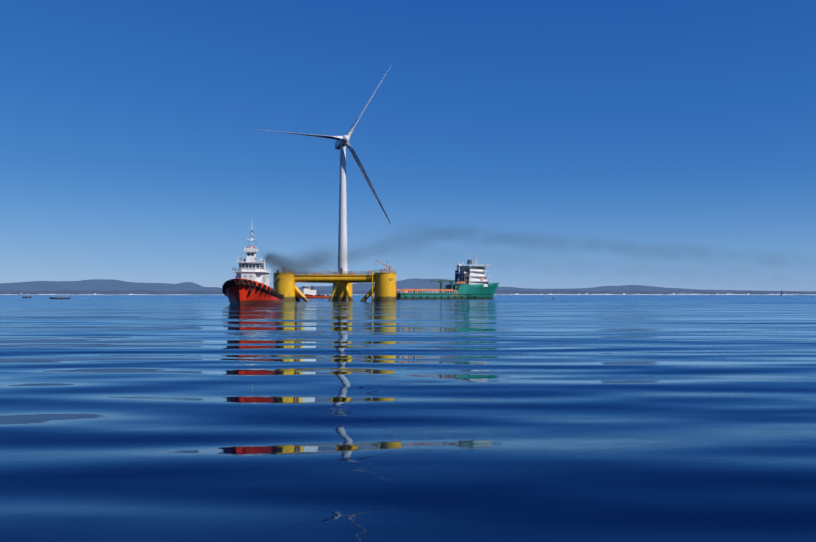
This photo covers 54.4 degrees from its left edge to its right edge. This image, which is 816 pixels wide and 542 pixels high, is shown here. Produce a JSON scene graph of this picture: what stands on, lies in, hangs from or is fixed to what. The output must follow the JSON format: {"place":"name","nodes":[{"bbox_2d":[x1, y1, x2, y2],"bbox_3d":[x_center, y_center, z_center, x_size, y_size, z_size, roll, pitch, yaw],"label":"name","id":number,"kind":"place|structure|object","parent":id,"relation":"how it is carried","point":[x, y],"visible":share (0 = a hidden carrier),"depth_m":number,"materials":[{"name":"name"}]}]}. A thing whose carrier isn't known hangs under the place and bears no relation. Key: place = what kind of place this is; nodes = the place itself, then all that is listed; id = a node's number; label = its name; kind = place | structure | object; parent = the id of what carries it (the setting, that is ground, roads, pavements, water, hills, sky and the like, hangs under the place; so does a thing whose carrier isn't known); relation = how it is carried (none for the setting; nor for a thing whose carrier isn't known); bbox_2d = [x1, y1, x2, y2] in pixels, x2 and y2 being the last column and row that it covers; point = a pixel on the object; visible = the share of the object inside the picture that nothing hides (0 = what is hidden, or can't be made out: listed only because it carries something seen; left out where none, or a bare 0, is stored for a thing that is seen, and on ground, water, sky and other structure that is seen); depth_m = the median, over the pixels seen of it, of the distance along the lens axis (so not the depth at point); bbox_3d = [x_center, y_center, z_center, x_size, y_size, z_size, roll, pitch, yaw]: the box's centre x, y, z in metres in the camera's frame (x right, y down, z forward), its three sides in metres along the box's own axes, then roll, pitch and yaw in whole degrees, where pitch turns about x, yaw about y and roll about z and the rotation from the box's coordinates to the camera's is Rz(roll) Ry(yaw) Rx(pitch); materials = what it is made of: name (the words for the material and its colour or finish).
{"place":"outdoors","nodes":[
{"label":"outdoors","id":0,"kind":"place"},
{"bbox_2d":[0,295,815,541],"bbox_3d":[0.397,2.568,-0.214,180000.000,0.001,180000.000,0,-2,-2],"label":"sea","id":1,"kind":"structure","parent":0,"point":[496,418],"depth_m":16.35,"materials":[{"name":"liquid"}]},
{"bbox_2d":[49,295,69,298],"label":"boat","id":2,"kind":"object","parent":1,"relation":"on","point":[58,298],"visible":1,"depth_m":462.54,"materials":[{"name":"metal"}]},
{"bbox_2d":[222,220,283,304],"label":"tug","id":3,"kind":"object","parent":1,"relation":"on","point":[249,284],"visible":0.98,"depth_m":216.25,"materials":[{"name":"white paint"}]},
{"bbox_2d":[297,285,330,298],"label":"boat","id":4,"kind":"object","parent":1,"relation":"on","point":[307,292],"visible":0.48,"depth_m":515.13,"materials":[{"name":"white paint"}]},
{"bbox_2d":[255,68,395,301],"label":"floating wind turbine","id":5,"kind":"object","parent":1,"relation":"in","point":[342,281],"visible":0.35,"depth_m":314.54,"materials":[{"name":"yellow paint"}]},
{"bbox_2d":[396,251,498,298],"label":"supply ship","id":6,"kind":"object","parent":1,"relation":"on","point":[471,282],"visible":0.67,"depth_m":455.69,"materials":[{"name":"green paint"}]},
{"bbox_2d":[0,278,815,294],"bbox_3d":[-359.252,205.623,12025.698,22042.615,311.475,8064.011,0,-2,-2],"label":"coast","id":7,"kind":"structure","parent":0,"point":[101,287],"depth_m":13478.97,"materials":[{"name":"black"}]},
{"bbox_2d":[0,0,815,290],"label":"sky","id":8,"kind":"structure","parent":0,"point":[132,150],"materials":[{"name":"blue"}]},
{"bbox_2d":[261,220,807,286],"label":"smoke","id":9,"kind":"object","parent":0,"point":[279,262],"visible":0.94,"depth_m":292.15,"materials":[{"name":"grey"}]}
]}

